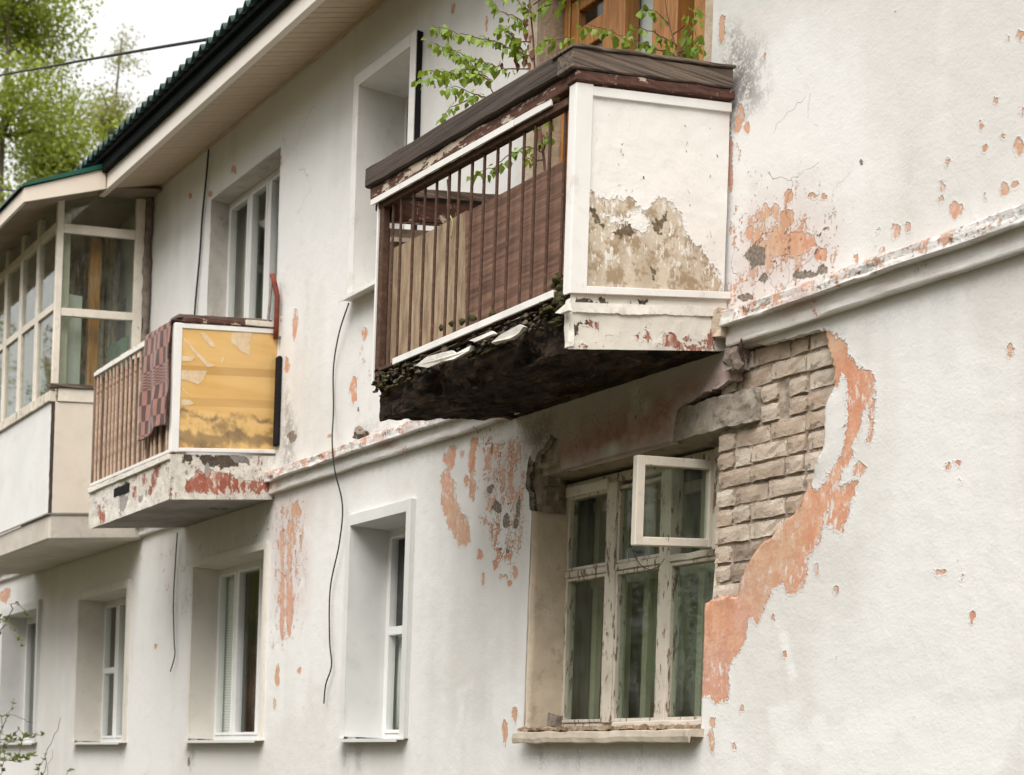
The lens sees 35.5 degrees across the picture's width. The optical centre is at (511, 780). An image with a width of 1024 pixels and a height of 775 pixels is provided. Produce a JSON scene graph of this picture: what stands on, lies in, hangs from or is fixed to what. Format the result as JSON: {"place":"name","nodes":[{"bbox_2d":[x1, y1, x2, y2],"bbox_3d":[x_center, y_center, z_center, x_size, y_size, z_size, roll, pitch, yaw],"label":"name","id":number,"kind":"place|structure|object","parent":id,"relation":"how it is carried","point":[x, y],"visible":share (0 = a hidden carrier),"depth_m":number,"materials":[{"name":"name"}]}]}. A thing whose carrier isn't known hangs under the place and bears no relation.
{"place":"outdoors","nodes":[
{"label":"outdoors","id":0,"kind":"place"},
{"bbox_2d":[0,0,244,199],"label":"sky","id":1,"kind":"structure","parent":0,"point":[162,22],"materials":[{"name":"white"}]},
{"label":"ground","id":2,"kind":"structure","parent":0,"visible":0},
{"bbox_2d":[0,601,44,774],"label":"bush","id":3,"kind":"object","parent":2,"relation":"on","point":[15,757],"visible":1,"depth_m":14.41,"materials":[{"name":"green plant"}]},
{"bbox_2d":[34,718,75,774],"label":"bush","id":4,"kind":"object","parent":2,"relation":"on","point":[38,768],"visible":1,"depth_m":13.89,"materials":[{"name":"green plant"}]},
{"bbox_2d":[1,49,109,185],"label":"tree","id":5,"kind":"object","parent":2,"relation":"on","point":[41,167],"visible":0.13,"depth_m":40.48,"materials":[{"name":"green plant"}]},
{"bbox_2d":[0,0,127,205],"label":"tree","id":6,"kind":"object","parent":2,"relation":"on","point":[29,39],"visible":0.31,"depth_m":36.87,"materials":[{"name":"green plant"}]},
{"bbox_2d":[62,22,150,142],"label":"tree","id":7,"kind":"object","parent":2,"relation":"on","point":[118,61],"visible":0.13,"depth_m":49.39,"materials":[{"name":"green plant"}]},
{"bbox_2d":[0,0,1023,774],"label":"apartment building","id":8,"kind":"structure","parent":2,"relation":"on","point":[758,268],"depth_m":9.01,"materials":[{"name":"paint"}]},
{"bbox_2d":[0,599,41,744],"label":"window","id":9,"kind":"structure","parent":8,"relation":"in","point":[15,660],"depth_m":19.30,"materials":[{"name":"white plastic"}]},
{"bbox_2d":[21,369,84,526],"bbox_3d":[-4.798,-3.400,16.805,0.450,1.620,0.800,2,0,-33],"label":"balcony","id":10,"kind":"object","parent":8,"relation":"on","point":[45,379],"visible":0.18,"depth_m":16.51,"materials":[{"name":"white"}]},
{"bbox_2d":[53,212,71,446],"bbox_3d":[-4.204,-3.941,14.930,0.090,2.700,0.040,2,0,-33],"label":"corner plank","id":11,"kind":"object","parent":8,"relation":"in","point":[65,303],"visible":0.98,"depth_m":14.92,"materials":[{"name":"beige wood"}]},
{"bbox_2d":[66,294,81,383],"bbox_3d":[-4.166,-3.569,15.093,0.140,2.000,0.080,2,0,-33],"label":"white board","id":12,"kind":"object","parent":8,"relation":"on","point":[73,351],"visible":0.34,"depth_m":15.06,"materials":[{"name":"white wood"}]},
{"bbox_2d":[85,237,101,384],"bbox_3d":[-3.986,-3.849,15.160,0.100,2.570,0.070,2,0,-33],"label":"timber post","id":13,"kind":"object","parent":8,"relation":"on","point":[93,302],"visible":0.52,"depth_m":15.13,"materials":[{"name":"brown wood"}]},
{"bbox_2d":[69,227,120,375],"bbox_3d":[-4.409,-4.773,16.639,0.030,1.450,1.850,2,0,-33],"label":"old boarding","id":14,"kind":"object","parent":8,"relation":"attached to","point":[109,286],"visible":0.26,"depth_m":16.16,"materials":[{"name":"brown wood"}]},
{"bbox_2d":[67,579,131,743],"bbox_3d":[-4.044,-1.158,16.225,0.400,1.603,1.630,2,0,-33],"label":"window","id":15,"kind":"structure","parent":8,"relation":"in","point":[93,669],"depth_m":16.81,"materials":[{"name":"white paint"}]},
{"bbox_2d":[0,38,206,75],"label":"wire","id":16,"kind":"object","parent":8,"relation":"attached to","point":[129,52],"visible":0.99,"depth_m":15.73,"materials":[{"name":"black metal"}]},
{"bbox_2d":[95,608,115,741],"bbox_3d":[-4.391,-1.155,17.345,0.049,1.520,0.711,2,0,-33],"label":"curtain","id":17,"kind":"object","parent":8,"relation":"hanging from","point":[111,676],"visible":0.08,"depth_m":17.16,"materials":[{"name":"grey fabric"}]},
{"bbox_2d":[108,336,128,374],"bbox_3d":[-3.886,-3.430,15.678,0.030,1.740,0.520,2,0,-33],"label":"green board","id":18,"kind":"object","parent":8,"relation":"on","point":[118,348],"visible":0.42,"depth_m":15.62,"materials":[{"name":"green wood"}]},
{"bbox_2d":[121,607,125,735],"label":"curtain","id":19,"kind":"object","parent":8,"relation":"hanging from","point":[123,669],"visible":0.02,"depth_m":16.71,"materials":[{"name":"white fabric"}]},
{"bbox_2d":[138,319,182,440],"bbox_3d":[-2.746,-3.112,12.497,0.143,0.852,0.627,2,0,-33],"label":"blanket","id":20,"kind":"object","parent":8,"relation":"hanging from","point":[153,393],"visible":0.98,"depth_m":12.45,"materials":[{"name":"fabric"}]},
{"bbox_2d":[170,533,177,671],"bbox_3d":[-3.037,-1.601,14.410,0.029,1.247,0.112,2,0,-24],"label":"cable","id":21,"kind":"object","parent":8,"relation":"hanging from","point":[173,603],"visible":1,"depth_m":14.42,"materials":[{"name":"black rubber"}]},
{"bbox_2d":[194,149,209,314],"bbox_3d":[-2.755,-4.648,14.144,0.025,1.778,0.279,2,0,-31],"label":"cable","id":22,"kind":"object","parent":8,"relation":"attached to","point":[207,163],"visible":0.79,"depth_m":14.15,"materials":[{"name":"black rubber"}]},
{"bbox_2d":[178,541,269,742],"bbox_3d":[-2.314,-1.115,13.485,0.360,1.613,1.650,2,0,-33],"label":"window","id":23,"kind":"structure","parent":8,"relation":"in","point":[208,585],"depth_m":14.07,"materials":[{"name":"white paint"}]},
{"bbox_2d":[222,576,234,731],"bbox_3d":[-2.532,-1.109,14.183,0.007,1.470,0.460,2,0,-33],"label":"blind","id":24,"kind":"object","parent":8,"relation":"attached to","point":[228,656],"visible":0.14,"depth_m":14.14,"materials":[{"name":"white plastic"}]},
{"bbox_2d":[234,205,246,316],"bbox_3d":[-2.413,-4.312,14.197,0.043,1.560,0.631,2,0,-33],"label":"curtain","id":25,"kind":"object","parent":8,"relation":"hanging from","point":[240,262],"visible":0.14,"depth_m":14.22,"materials":[{"name":"grey fabric"}]},
{"bbox_2d":[208,148,280,320],"bbox_3d":[-2.171,-4.289,13.474,0.227,1.610,1.510,2,0,-33],"label":"window","id":26,"kind":"structure","parent":8,"relation":"in","point":[247,190],"depth_m":13.73,"materials":[{"name":"white plastic"}]},
{"bbox_2d":[241,570,259,731],"bbox_3d":[-2.143,-1.111,13.832,0.051,1.460,1.750,2,0,-33],"label":"curtain","id":27,"kind":"object","parent":8,"relation":"hanging from","point":[250,653],"visible":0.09,"depth_m":14.09,"materials":[{"name":"fabric"}]},
{"bbox_2d":[261,185,278,318],"bbox_3d":[-2.079,-4.301,13.729,0.042,1.560,0.281,2,0,-33],"label":"curtain","id":28,"kind":"object","parent":8,"relation":"hanging from","point":[264,245],"visible":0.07,"depth_m":13.84,"materials":[{"name":"grey fabric"}]},
{"bbox_2d":[267,283,272,320],"bbox_3d":[-1.920,-3.770,12.672,0.047,0.332,0.026,2,0,31],"label":"wooden stick","id":29,"kind":"object","parent":8,"relation":"on","point":[269,302],"visible":1,"depth_m":12.66,"materials":[{"name":"white wood"}]},
{"bbox_2d":[270,273,279,339],"bbox_3d":[-1.881,-3.752,12.658,0.088,0.516,0.047,2,0,-6],"label":"bent pipe","id":30,"kind":"object","parent":8,"relation":"on","point":[276,306],"visible":1,"depth_m":12.64,"materials":[{"name":"red metal"}]},
{"bbox_2d":[273,356,281,446],"bbox_3d":[-1.854,-2.998,12.654,0.034,0.710,0.071,2,0,-33],"label":"black board","id":31,"kind":"object","parent":8,"relation":"attached to","point":[277,402],"visible":1,"depth_m":12.63,"materials":[{"name":"rubber"}]},
{"bbox_2d":[323,303,348,703],"bbox_3d":[-1.310,-2.008,11.674,0.081,2.892,0.298,2,0,-27],"label":"cable","id":32,"kind":"object","parent":8,"relation":"hanging from","point":[340,496],"visible":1,"depth_m":11.71,"materials":[{"name":"black rubber"}]},
{"bbox_2d":[352,426,368,438],"bbox_3d":[-1.076,-2.463,11.374,0.094,0.118,0.166,2,0,-33],"label":"plaster chunk","id":33,"kind":"object","parent":8,"relation":"on","point":[360,432],"visible":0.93,"depth_m":11.34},
{"bbox_2d":[332,498,415,741],"bbox_3d":[-0.829,-1.079,11.228,0.430,1.638,0.965,2,0,-33],"label":"window","id":34,"kind":"structure","parent":8,"relation":"in","point":[370,630],"depth_m":11.55,"materials":[{"name":"white paint"}]},
{"bbox_2d":[338,29,422,302],"bbox_3d":[-0.761,-4.265,11.314,0.500,1.645,0.970,2,0,-33],"label":"window","id":35,"kind":"structure","parent":8,"relation":"in","point":[383,123],"depth_m":11.57,"materials":[{"name":"white paint"}]},
{"bbox_2d":[367,635,401,738],"bbox_3d":[-0.745,-0.670,11.548,0.052,0.790,1.220,2,0,-33],"label":"curtain","id":36,"kind":"object","parent":8,"relation":"hanging from","point":[397,675],"visible":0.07,"depth_m":11.67,"materials":[{"name":"white fabric"}]},
{"bbox_2d":[396,539,404,625],"bbox_3d":[-0.700,-1.454,11.560,0.049,0.760,1.220,2,0,-33],"label":"curtain","id":37,"kind":"object","parent":8,"relation":"hanging from","point":[400,587],"visible":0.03,"depth_m":11.78,"materials":[{"name":"grey fabric"}]},
{"bbox_2d":[447,179,452,237],"bbox_3d":[-0.340,-3.098,8.659,0.020,0.332,0.081,2,0,-33],"label":"string","id":38,"kind":"object","parent":8,"relation":"hanging from","point":[450,215],"visible":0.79,"depth_m":8.64,"materials":[{"name":"yellow fabric"}]},
{"bbox_2d":[411,0,577,183],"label":"birch sapling","id":39,"kind":"object","parent":8,"relation":"on","point":[516,53],"visible":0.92,"depth_m":8.90,"materials":[{"name":"green plant"}]},
{"bbox_2d":[572,482,632,719],"bbox_3d":[0.536,-1.058,9.795,0.050,1.550,0.640,2,0,-33],"label":"curtain","id":40,"kind":"object","parent":8,"relation":"hanging from","point":[583,621],"visible":0.17,"depth_m":9.94,"materials":[{"name":"fabric"}]},
{"bbox_2d":[511,447,720,743],"bbox_3d":[0.597,-0.992,8.900,0.795,1.590,1.725,2,0,-33],"label":"window","id":41,"kind":"structure","parent":8,"relation":"in","point":[555,573],"depth_m":9.25,"materials":[{"name":"white wood"}]},
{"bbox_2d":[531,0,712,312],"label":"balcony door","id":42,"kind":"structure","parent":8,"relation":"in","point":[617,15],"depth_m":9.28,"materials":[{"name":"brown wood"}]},
{"bbox_2d":[576,0,706,59],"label":"birch sapling","id":43,"kind":"object","parent":8,"relation":"on","point":[685,43],"visible":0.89,"depth_m":8.18,"materials":[{"name":"green plant"}]},
{"bbox_2d":[639,0,652,51],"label":"curtain","id":44,"kind":"object","parent":8,"relation":"hanging from","point":[646,22],"visible":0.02,"depth_m":9.23,"materials":[{"name":"white fabric"}]},
{"bbox_2d":[630,544,663,569],"bbox_3d":[0.696,-1.129,8.144,0.022,0.118,0.280,2,0,44],"label":"wire","id":45,"kind":"object","parent":8,"relation":"hanging from","point":[640,564],"visible":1,"depth_m":8.10,"materials":[{"name":"black metal"}]},
{"bbox_2d":[650,476,701,717],"bbox_3d":[0.924,-1.020,9.189,0.074,1.400,0.440,2,0,-33],"label":"curtain","id":46,"kind":"object","parent":8,"relation":"hanging from","point":[688,590],"visible":0.27,"depth_m":9.06,"materials":[{"name":"fabric"}]},
{"bbox_2d":[709,548,714,601],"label":"curtain","id":47,"kind":"object","parent":8,"relation":"hanging from","point":[712,573],"visible":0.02,"depth_m":8.86,"materials":[{"name":"white fabric"}]}
]}

